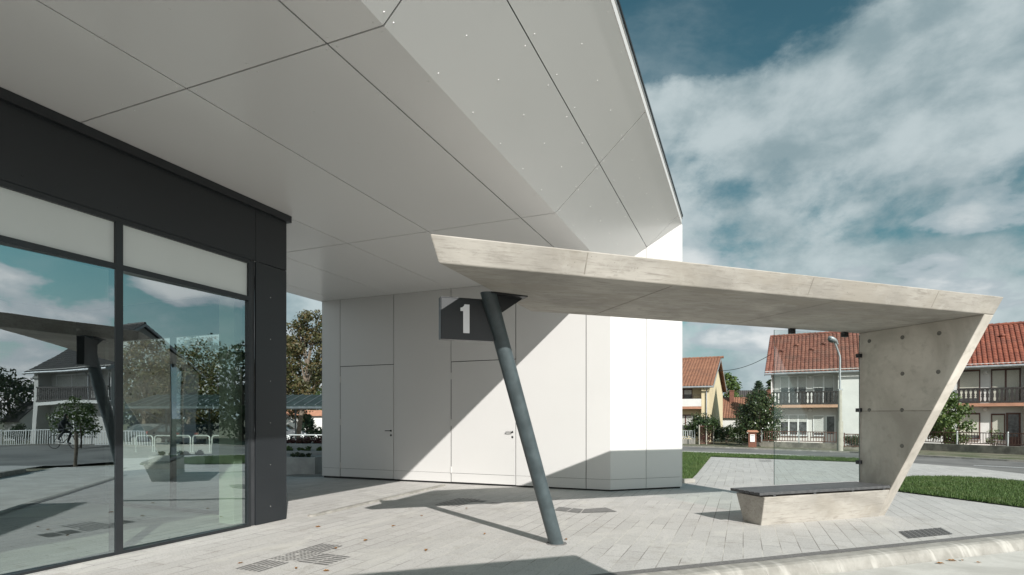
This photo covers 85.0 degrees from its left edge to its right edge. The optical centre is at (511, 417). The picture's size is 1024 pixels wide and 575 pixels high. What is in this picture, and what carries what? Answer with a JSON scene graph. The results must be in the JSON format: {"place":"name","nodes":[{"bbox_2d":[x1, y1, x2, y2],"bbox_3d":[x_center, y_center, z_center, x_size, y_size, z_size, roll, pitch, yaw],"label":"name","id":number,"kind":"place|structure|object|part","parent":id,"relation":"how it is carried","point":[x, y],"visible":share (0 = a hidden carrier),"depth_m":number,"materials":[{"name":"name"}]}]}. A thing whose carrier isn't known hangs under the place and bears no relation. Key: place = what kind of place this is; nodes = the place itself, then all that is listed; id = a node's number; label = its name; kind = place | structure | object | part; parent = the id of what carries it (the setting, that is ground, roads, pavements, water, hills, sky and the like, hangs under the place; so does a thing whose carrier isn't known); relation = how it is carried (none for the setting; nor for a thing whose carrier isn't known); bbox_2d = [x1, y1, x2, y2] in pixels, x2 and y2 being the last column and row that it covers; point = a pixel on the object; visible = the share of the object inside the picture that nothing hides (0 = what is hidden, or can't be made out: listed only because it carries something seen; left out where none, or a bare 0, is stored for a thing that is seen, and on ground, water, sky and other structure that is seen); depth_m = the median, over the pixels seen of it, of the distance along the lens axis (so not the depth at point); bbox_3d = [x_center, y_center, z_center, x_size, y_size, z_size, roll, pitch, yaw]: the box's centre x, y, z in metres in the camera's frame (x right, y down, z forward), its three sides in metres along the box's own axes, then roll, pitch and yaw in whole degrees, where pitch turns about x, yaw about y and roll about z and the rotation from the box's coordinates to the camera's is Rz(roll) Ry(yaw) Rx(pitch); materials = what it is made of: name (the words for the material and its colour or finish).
{"place":"outdoors","nodes":[
{"label":"outdoors","id":0,"kind":"place"},
{"bbox_2d":[0,441,1023,574],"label":"pavement","id":1,"kind":"structure","parent":0,"point":[700,520],"depth_m":7.84,"materials":[{"name":"grey concrete"}]},
{"bbox_2d":[134,435,153,451],"bbox_3d":[-18.132,1.301,27.570,1.020,0.884,0.152,0,0,4],"label":"bike rack","id":2,"kind":"object","parent":1,"relation":"on","point":[136,442],"visible":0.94,"depth_m":27.57,"materials":[{"name":"silver metal"}]},
{"bbox_2d":[0,87,291,574],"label":"glazed pavilion","id":3,"kind":"structure","parent":1,"relation":"on","point":[109,245],"depth_m":8.13,"materials":[{"name":"metal"}]},
{"bbox_2d":[0,179,119,574],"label":"window","id":4,"kind":"structure","parent":3,"relation":"in","point":[31,220],"depth_m":5.96,"materials":[{"name":"black glass"}]},
{"bbox_2d":[120,218,250,553],"bbox_3d":[-4.133,-0.346,7.166,0.123,3.815,1.821,0,0,22],"label":"window","id":5,"kind":"structure","parent":3,"relation":"in","point":[146,252],"depth_m":7.16,"materials":[{"name":"black glass"}]},
{"bbox_2d":[0,0,682,301],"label":"roof canopy","id":6,"kind":"object","parent":3,"relation":"on","point":[370,147],"visible":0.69,"depth_m":6.06,"materials":[{"name":"metal"}]},
{"bbox_2d":[123,423,169,441],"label":"parked car","id":7,"kind":"object","parent":1,"relation":"on","point":[131,433],"visible":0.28,"depth_m":41.04,"materials":[{"name":"grey paint"}]},
{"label":"side window","id":8,"kind":"part","parent":7,"relation":"part of","materials":[{"name":"grey glass"}]},
{"bbox_2d":[154,435,169,451],"bbox_3d":[-17.212,1.301,27.570,1.020,0.884,0.152,0,0,4],"label":"bike rack","id":9,"kind":"object","parent":1,"relation":"on","point":[154,440],"visible":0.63,"depth_m":27.57,"materials":[{"name":"silver metal"}]},
{"bbox_2d":[146,423,185,441],"bbox_3d":[-24.139,1.182,40.997,4.216,1.490,1.784,0,0,-10],"label":"parked car","id":10,"kind":"object","parent":1,"relation":"on","point":[158,430],"visible":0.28,"depth_m":39.98,"materials":[{"name":"black paint"}]},
{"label":"side window","id":11,"kind":"part","parent":10,"relation":"part of","materials":[{"name":"grey glass"}]},
{"bbox_2d":[148,450,211,468],"bbox_3d":[-10.625,1.380,18.059,1.720,0.686,0.800,0,0,-4],"label":"planter","id":12,"kind":"object","parent":1,"relation":"on","point":[199,459],"visible":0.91,"depth_m":17.69,"materials":[{"name":"concrete"}]},
{"bbox_2d":[177,435,190,451],"bbox_3d":[-16.269,1.301,27.570,1.020,0.884,0.152,0,0,4],"label":"bike rack","id":13,"kind":"object","parent":1,"relation":"on","point":[190,440],"visible":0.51,"depth_m":27.51,"materials":[{"name":"silver metal"}]},
{"bbox_2d":[177,424,218,443],"bbox_3d":[-21.048,1.165,38.483,1.784,1.490,4.216,0,0,4],"label":"parked car","id":14,"kind":"object","parent":1,"relation":"on","point":[191,430],"visible":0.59,"depth_m":36.79,"materials":[{"name":"grey paint"}]},
{"bbox_3d":[-21.160,0.682,36.879,1.200,0.385,0.530,0,0,4],"label":"rear window","id":15,"kind":"part","parent":14,"relation":"part of","materials":[{"name":"black glass"}]},
{"bbox_3d":[-20.288,0.780,38.146,0.182,0.460,2.300,0,0,4],"label":"side window","id":16,"kind":"part","parent":14,"relation":"part of","materials":[{"name":"black glass"}]},
{"bbox_2d":[191,435,210,451],"bbox_3d":[-15.326,1.301,27.570,1.020,0.884,0.152,0,0,4],"label":"bike rack","id":17,"kind":"object","parent":1,"relation":"on","point":[193,442],"visible":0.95,"depth_m":27.57,"materials":[{"name":"silver metal"}]},
{"bbox_2d":[125,394,321,444],"bbox_3d":[-16.665,0.158,34.455,12.265,3.346,3.090,0,0,0],"label":"cycle shelter","id":18,"kind":"object","parent":1,"relation":"on","point":[209,402],"visible":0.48,"depth_m":34.02,"materials":[{"name":"paint"}]},
{"bbox_2d":[212,436,321,467],"bbox_3d":[-7.853,1.145,18.575,3.800,1.164,0.950,0,0,3],"label":"planter","id":19,"kind":"object","parent":1,"relation":"on","point":[304,442],"visible":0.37,"depth_m":18.20,"materials":[{"name":"concrete"}]},
{"bbox_2d":[235,543,348,571],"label":"tactile paving","id":20,"kind":"structure","parent":1,"relation":"on","point":[298,558],"depth_m":6.10,"materials":[{"name":"grey concrete"}]},
{"bbox_2d":[287,434,303,437],"bbox_3d":[-11.219,1.311,28.970,1.020,0.884,0.152,0,0,4],"label":"bike rack","id":21,"kind":"object","parent":1,"relation":"on","point":[295,435],"visible":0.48,"depth_m":28.95,"materials":[{"name":"white metal"}]},
{"bbox_2d":[286,424,307,438],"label":"parked car","id":22,"kind":"object","parent":1,"relation":"on","point":[290,429],"visible":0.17,"depth_m":43.37,"materials":[{"name":"silver paint"}]},
{"bbox_2d":[286,452,321,473],"bbox_3d":[-6.864,1.352,16.406,2.600,0.720,0.950,0,0,3],"label":"planter","id":23,"kind":"object","parent":1,"relation":"on","point":[301,463],"visible":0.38,"depth_m":15.90,"materials":[{"name":"concrete"}]},
{"bbox_2d":[286,446,321,454],"bbox_3d":[-7.334,1.292,17.491,3.200,0.855,0.950,0,0,3],"label":"planter","id":24,"kind":"object","parent":1,"relation":"on","point":[305,451],"visible":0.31,"depth_m":17.18,"materials":[{"name":"concrete"}]},
{"bbox_2d":[286,473,322,476],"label":"gravel","id":25,"kind":"structure","parent":1,"relation":"on","point":[317,475],"depth_m":15.44,"materials":[{"name":"grey gravel"}]},
{"bbox_2d":[300,434,317,437],"bbox_3d":[-10.519,1.311,28.970,1.020,0.884,0.152,0,0,4],"label":"bike rack","id":26,"kind":"object","parent":1,"relation":"on","point":[309,435],"visible":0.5,"depth_m":28.95,"materials":[{"name":"white metal"}]},
{"bbox_2d":[307,484,444,516],"bbox_3d":[-2.382,1.571,10.898,0.100,0.080,4.521,0,0,20],"label":"edging strip","id":27,"kind":"object","parent":1,"relation":"on","point":[365,503],"visible":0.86,"depth_m":10.26,"materials":[{"name":"concrete"}]},
{"bbox_2d":[435,498,479,505],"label":"tactile paving","id":28,"kind":"structure","parent":1,"relation":"on","point":[457,501],"depth_m":10.31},
{"bbox_2d":[322,224,681,490],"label":"service block","id":29,"kind":"structure","parent":1,"relation":"on","point":[408,395],"depth_m":12.98,"materials":[{"name":"white metal"}]},
{"bbox_2d":[339,365,393,478],"bbox_3d":[-3.774,0.108,14.404,1.685,2.880,0.110,0,0,22],"label":"door","id":30,"kind":"structure","parent":29,"relation":"in","point":[366,421],"depth_m":14.39,"materials":[{"name":"white metal"}]},
{"bbox_2d":[450,359,515,484],"bbox_3d":[-0.710,0.108,13.137,1.694,2.880,0.110,0,0,22],"label":"door","id":31,"kind":"structure","parent":29,"relation":"in","point":[482,421],"depth_m":13.15,"materials":[{"name":"white metal"}]},
{"bbox_2d":[470,500,616,512],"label":"tactile paving","id":32,"kind":"structure","parent":1,"relation":"on","point":[604,509],"depth_m":9.49,"materials":[{"name":"grey concrete"}]},
{"bbox_2d":[682,478,694,482],"bbox_3d":[4.212,1.546,13.937,0.380,0.100,0.620,0,0,-19],"label":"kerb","id":33,"kind":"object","parent":1,"relation":"on","point":[690,480],"visible":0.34,"depth_m":13.65,"materials":[{"name":"concrete"}]},
{"bbox_2d":[431,234,1002,545],"bbox_3d":[2.579,0.010,7.082,7.671,3.220,1.993,0,0,-19],"label":"bus shelter","id":34,"kind":"object","parent":1,"relation":"on","point":[917,346],"visible":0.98,"depth_m":7.16,"materials":[{"name":"concrete"}]},
{"bbox_2d":[439,296,493,342],"bbox_3d":[-0.501,-1.083,6.204,0.610,0.461,0.108,0,0,-19],"label":"number sign","id":35,"kind":"object","parent":34,"relation":"attached to","point":[463,319],"visible":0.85,"depth_m":6.14,"materials":[{"name":"black metal"}]},
{"bbox_2d":[694,455,855,461],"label":"verge lawn","id":36,"kind":"structure","parent":1,"relation":"on","point":[788,457],"depth_m":22.46,"materials":[{"name":"plant"}]},
{"bbox_2d":[591,531,1023,574],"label":"paver band","id":37,"kind":"object","parent":1,"relation":"on","point":[790,555],"visible":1,"depth_m":6.24,"materials":[{"name":"grey concrete"}]},
{"bbox_2d":[633,534,1023,574],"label":"kerb","id":38,"kind":"structure","parent":1,"relation":"on","point":[856,560],"depth_m":6.28,"materials":[{"name":"concrete"}]},
{"bbox_2d":[899,527,951,537],"bbox_3d":[5.562,1.549,7.521,1.166,0.005,0.366,0,0,-19],"label":"drain grate","id":39,"kind":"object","parent":1,"relation":"on","point":[921,533],"depth_m":7.53,"materials":[{"name":"grey metal"}]},
{"bbox_2d":[900,490,1019,506],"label":"curb","id":40,"kind":"structure","parent":1,"relation":"on","point":[966,499],"depth_m":10.52,"materials":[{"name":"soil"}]},
{"bbox_2d":[123,419,1023,574],"bbox_3d":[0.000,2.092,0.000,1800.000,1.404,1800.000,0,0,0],"label":"ground","id":41,"kind":"structure","parent":0,"point":[717,443],"depth_m":32.05,"materials":[{"name":"grey concrete"}]},
{"bbox_2d":[123,382,181,427],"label":"dark tree","id":42,"kind":"object","parent":41,"relation":"on","point":[136,419],"visible":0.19,"depth_m":54.98,"materials":[{"name":"green plant"}]},
{"bbox_2d":[123,339,193,423],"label":"autumn tree","id":43,"kind":"object","parent":41,"relation":"on","point":[144,377],"visible":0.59,"depth_m":51.00,"materials":[{"name":"green plant"}]},
{"bbox_2d":[146,386,202,423],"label":"dark tree","id":44,"kind":"object","parent":41,"relation":"on","point":[179,419],"visible":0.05,"depth_m":56.29,"materials":[{"name":"green plant"}]},
{"bbox_2d":[149,336,218,423],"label":"autumn tree","id":45,"kind":"object","parent":41,"relation":"on","point":[184,371],"visible":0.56,"depth_m":49.17,"materials":[{"name":"green plant"}]},
{"bbox_2d":[181,370,217,423],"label":"dark tree","id":46,"kind":"object","parent":41,"relation":"on","point":[193,421],"visible":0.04,"depth_m":54.70,"materials":[{"name":"green plant"}]},
{"bbox_2d":[183,350,218,423],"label":"autumn tree","id":47,"kind":"object","parent":41,"relation":"on","point":[215,374],"visible":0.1,"depth_m":44.07,"materials":[{"name":"green plant"}]},
{"bbox_2d":[286,309,321,437],"bbox_3d":[-14.177,-2.705,38.113,5.185,9.633,5.517,0,0,0],"label":"autumn tree","id":48,"kind":"object","parent":41,"relation":"on","point":[299,344],"visible":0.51,"depth_m":37.76,"materials":[{"name":"green plant"}]},
{"bbox_2d":[286,333,321,423],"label":"autumn tree","id":49,"kind":"object","parent":41,"relation":"on","point":[296,367],"visible":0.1,"depth_m":44.04,"materials":[{"name":"green plant"}]},
{"bbox_2d":[286,410,321,437],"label":"flat building","id":50,"kind":"structure","parent":41,"relation":"on","point":[317,414],"depth_m":54.00,"materials":[{"name":"white paint"}]},
{"bbox_2d":[296,413,319,437],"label":"clipped cypress","id":51,"kind":"object","parent":41,"relation":"on","point":[308,425],"visible":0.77,"depth_m":44.83,"materials":[{"name":"green plant"}]},
{"bbox_2d":[298,369,321,409],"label":"dark tree","id":52,"kind":"object","parent":41,"relation":"on","point":[318,392],"visible":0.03,"depth_m":58.48,"materials":[{"name":"green plant"}]},
{"bbox_2d":[309,426,321,438],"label":"garden bush","id":53,"kind":"object","parent":41,"relation":"on","point":[317,431],"visible":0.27,"depth_m":45.38,"materials":[{"name":"green plant"}]},
{"bbox_2d":[682,424,691,438],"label":"garden bush","id":54,"kind":"object","parent":41,"relation":"on","point":[686,427],"visible":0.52,"depth_m":42.37,"materials":[{"name":"green plant"}]},
{"bbox_2d":[682,430,694,443],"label":"picket fence","id":55,"kind":"object","parent":41,"relation":"on","point":[688,441],"visible":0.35,"depth_m":41.69,"materials":[{"name":"concrete"}]},
{"bbox_2d":[682,356,726,441],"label":"gabled house","id":56,"kind":"structure","parent":41,"relation":"on","point":[704,388],"depth_m":47.02,"materials":[{"name":"yellow paint"}]},
{"bbox_2d":[682,389,691,398],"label":"window","id":57,"kind":"structure","parent":56,"relation":"in","point":[688,392],"depth_m":46.44,"materials":[{"name":"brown wood"}]},
{"bbox_2d":[682,415,693,429],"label":"window","id":58,"kind":"structure","parent":56,"relation":"in","point":[684,417],"depth_m":46.47,"materials":[{"name":"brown wood"}]},
{"bbox_2d":[718,354,770,370],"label":"overhead cable","id":59,"kind":"object","parent":56,"relation":"attached to","point":[742,367],"visible":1,"depth_m":44.20,"materials":[{"name":"black metal"}]},
{"bbox_2d":[699,425,713,444],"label":"garden fence","id":60,"kind":"object","parent":41,"relation":"on","point":[700,434],"visible":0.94,"depth_m":40.62,"materials":[{"name":"concrete"}]},
{"bbox_2d":[684,412,730,443],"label":"garden bush","id":61,"kind":"object","parent":41,"relation":"on","point":[703,421],"visible":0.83,"depth_m":41.68,"materials":[{"name":"green plant"}]},
{"bbox_2d":[718,424,736,442],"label":"hedge shrub","id":62,"kind":"object","parent":41,"relation":"on","point":[731,430],"visible":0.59,"depth_m":43.19,"materials":[{"name":"green plant"}]},
{"bbox_2d":[723,372,742,397],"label":"broad tree","id":63,"kind":"object","parent":41,"relation":"on","point":[733,384],"visible":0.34,"depth_m":74.86,"materials":[{"name":"green plant"}]},
{"bbox_2d":[727,425,738,441],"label":"hedge shrub","id":64,"kind":"object","parent":41,"relation":"on","point":[735,430],"visible":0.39,"depth_m":45.65,"materials":[{"name":"green plant"}]},
{"bbox_2d":[723,390,770,437],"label":"bungalow","id":65,"kind":"object","parent":41,"relation":"on","point":[730,402],"visible":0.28,"depth_m":60.60,"materials":[{"name":"tile"}]},
{"bbox_2d":[728,390,765,396],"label":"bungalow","id":66,"kind":"object","parent":41,"relation":"on","point":[743,392],"visible":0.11,"depth_m":79.52,"materials":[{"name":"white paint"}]},
{"bbox_2d":[742,430,760,445],"bbox_3d":[16.524,1.497,38.600,0.200,1.315,1.393,0,0,-31],"label":"garden fence","id":67,"kind":"object","parent":41,"relation":"on","point":[758,443],"visible":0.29,"depth_m":38.14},
{"bbox_2d":[746,430,758,446],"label":"letterbox pillar","id":68,"kind":"structure","parent":41,"relation":"on","point":[751,438],"depth_m":36.40,"materials":[{"name":"red brick"}]},
{"bbox_2d":[731,388,786,444],"bbox_3d":[17.040,0.029,38.884,3.809,4.188,4.328,0,0,0],"label":"round tree","id":69,"kind":"object","parent":41,"relation":"on","point":[758,405],"visible":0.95,"depth_m":38.14,"materials":[{"name":"green plant"}]},
{"bbox_2d":[747,380,770,426],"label":"conifer","id":70,"kind":"object","parent":41,"relation":"on","point":[759,384],"visible":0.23,"depth_m":57.91,"materials":[{"name":"green plant"}]},
{"bbox_2d":[765,379,770,393],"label":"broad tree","id":71,"kind":"object","parent":41,"relation":"on","point":[768,382],"visible":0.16,"depth_m":61.98,"materials":[{"name":"green plant"}]},
{"bbox_2d":[761,430,836,448],"bbox_3d":[18.472,1.489,36.000,4.682,1.316,0.200,0,0,43],"label":"garden fence","id":72,"kind":"object","parent":41,"relation":"on","point":[798,444],"visible":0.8,"depth_m":35.99,"materials":[{"name":"metal"}]},
{"bbox_2d":[764,331,859,445],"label":"terraced house","id":73,"kind":"structure","parent":41,"relation":"on","point":[802,369],"depth_m":40.41,"materials":[{"name":"white paint"}]},
{"bbox_2d":[780,375,806,402],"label":"window","id":74,"kind":"structure","parent":73,"relation":"in","point":[793,383],"depth_m":40.96,"materials":[{"name":"white glass"}]},
{"bbox_2d":[780,414,807,435],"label":"window","id":75,"kind":"structure","parent":73,"relation":"in","point":[794,422],"depth_m":40.91,"materials":[{"name":"glass"}]},
{"bbox_2d":[812,415,823,436],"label":"window","id":76,"kind":"structure","parent":73,"relation":"in","point":[818,420],"depth_m":40.16,"materials":[{"name":"glass"}]},
{"bbox_2d":[813,374,833,402],"bbox_3d":[22.306,-2.019,40.021,1.300,2.120,0.070,0,0,29],"label":"window","id":77,"kind":"structure","parent":73,"relation":"in","point":[824,382],"depth_m":40.00,"materials":[{"name":"white glass"}]},
{"bbox_2d":[825,415,835,442],"bbox_3d":[22.666,0.881,39.777,0.640,2.120,0.142,0,0,29],"label":"door","id":78,"kind":"structure","parent":73,"relation":"in","point":[830,420],"depth_m":39.80,"materials":[{"name":"grey glass"}]},
{"bbox_2d":[827,336,842,450],"bbox_3d":[17.406,-1.129,30.078,0.963,6.477,0.362,0,0,-17],"label":"street lamp","id":79,"kind":"object","parent":41,"relation":"on","point":[832,339],"visible":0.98,"depth_m":30.11,"materials":[{"name":"metal"}]},
{"bbox_2d":[843,433,858,449],"bbox_3d":[20.660,1.535,33.900,0.950,1.210,0.200,0,0,39],"label":"garden fence","id":80,"kind":"object","parent":41,"relation":"on","point":[850,448],"visible":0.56,"depth_m":33.90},
{"bbox_2d":[843,435,858,447],"bbox_3d":[21.573,1.530,35.173,1.465,0.987,1.607,0,0,0],"label":"garden bush","id":81,"kind":"object","parent":41,"relation":"on","point":[850,440],"visible":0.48,"depth_m":35.00,"materials":[{"name":"green plant"}]},
{"bbox_2d":[682,445,1023,461],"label":"kerb","id":82,"kind":"structure","parent":41,"relation":"on","point":[858,452],"depth_m":28.93,"materials":[{"name":"concrete"}]},
{"bbox_2d":[927,391,976,443],"bbox_3d":[25.889,0.161,33.278,2.846,3.934,2.648,0,0,-23],"label":"garden tree","id":83,"kind":"object","parent":41,"relation":"on","point":[949,416],"visible":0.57,"depth_m":32.80,"materials":[{"name":"green plant"}]},
{"bbox_2d":[941,433,970,444],"bbox_3d":[26.283,1.394,33.282,1.554,1.277,1.577,0,0,0],"label":"garden bush","id":84,"kind":"object","parent":41,"relation":"on","point":[960,439],"visible":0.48,"depth_m":32.87,"materials":[{"name":"green plant"}]},
{"bbox_2d":[920,431,1023,454],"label":"garden fence","id":85,"kind":"object","parent":41,"relation":"on","point":[994,449],"visible":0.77,"depth_m":31.04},
{"bbox_2d":[924,321,1023,446],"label":"terraced house","id":86,"kind":"structure","parent":41,"relation":"on","point":[989,385],"depth_m":35.34,"materials":[{"name":"white paint"}]},
{"bbox_2d":[958,370,979,401],"bbox_3d":[29.509,-2.007,36.082,1.100,2.120,0.070,0,0,37],"label":"window","id":87,"kind":"structure","parent":86,"relation":"in","point":[968,378],"depth_m":36.04,"materials":[{"name":"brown wood"}]},
{"bbox_2d":[958,413,979,439],"bbox_3d":[29.488,0.578,36.054,1.200,1.750,0.140,0,0,37],"label":"window","id":88,"kind":"structure","parent":86,"relation":"in","point":[973,416],"depth_m":35.94,"materials":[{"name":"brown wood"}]},
{"bbox_2d":[991,414,1005,440],"bbox_3d":[30.616,0.603,35.208,0.780,1.700,0.140,0,0,37],"label":"window","id":89,"kind":"structure","parent":86,"relation":"in","point":[997,420],"depth_m":35.21,"materials":[{"name":"brown wood"}]},
{"bbox_2d":[991,368,1020,400],"bbox_3d":[30.925,-2.007,35.020,1.400,2.120,0.070,0,0,37],"label":"window","id":90,"kind":"structure","parent":86,"relation":"in","point":[1007,377],"depth_m":34.98,"materials":[{"name":"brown wood"}]},
{"bbox_2d":[1006,413,1020,445],"bbox_3d":[31.191,0.828,34.775,0.680,2.250,0.142,0,0,37],"label":"door","id":91,"kind":"structure","parent":86,"relation":"in","point":[1013,420],"depth_m":34.76,"materials":[{"name":"brown wood"}]},
{"bbox_2d":[984,430,1002,445],"bbox_3d":[27.248,1.327,31.655,0.826,1.390,0.818,0,0,0],"label":"rose bush","id":92,"kind":"object","parent":41,"relation":"on","point":[988,440],"visible":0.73,"depth_m":31.58,"materials":[{"name":"green plant"}]},
{"bbox_2d":[123,0,1023,418],"label":"sky","id":93,"kind":"structure","parent":0,"point":[873,141],"materials":[{"name":"blue"}]},
{"bbox_2d":[310,438,1023,473],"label":"road","id":94,"kind":"structure","parent":0,"point":[1009,466],"depth_m":23.89,"materials":[{"name":"grey asphalt"}]},
{"bbox_2d":[682,454,710,478],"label":"grass","id":95,"kind":"structure","parent":0,"point":[694,466],"depth_m":18.86,"materials":[{"name":"green plant"}]},
{"bbox_2d":[682,451,858,461],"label":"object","id":96,"kind":"structure","parent":0,"point":[773,456],"depth_m":23.21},
{"bbox_2d":[824,550,1023,574],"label":"bus lane","id":97,"kind":"structure","parent":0,"point":[1009,563],"depth_m":6.22,"materials":[{"name":"concrete"}]},
{"bbox_2d":[898,475,1023,506],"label":"grass","id":98,"kind":"structure","parent":0,"point":[997,490],"depth_m":12.10,"materials":[{"name":"green plant"}]}
]}

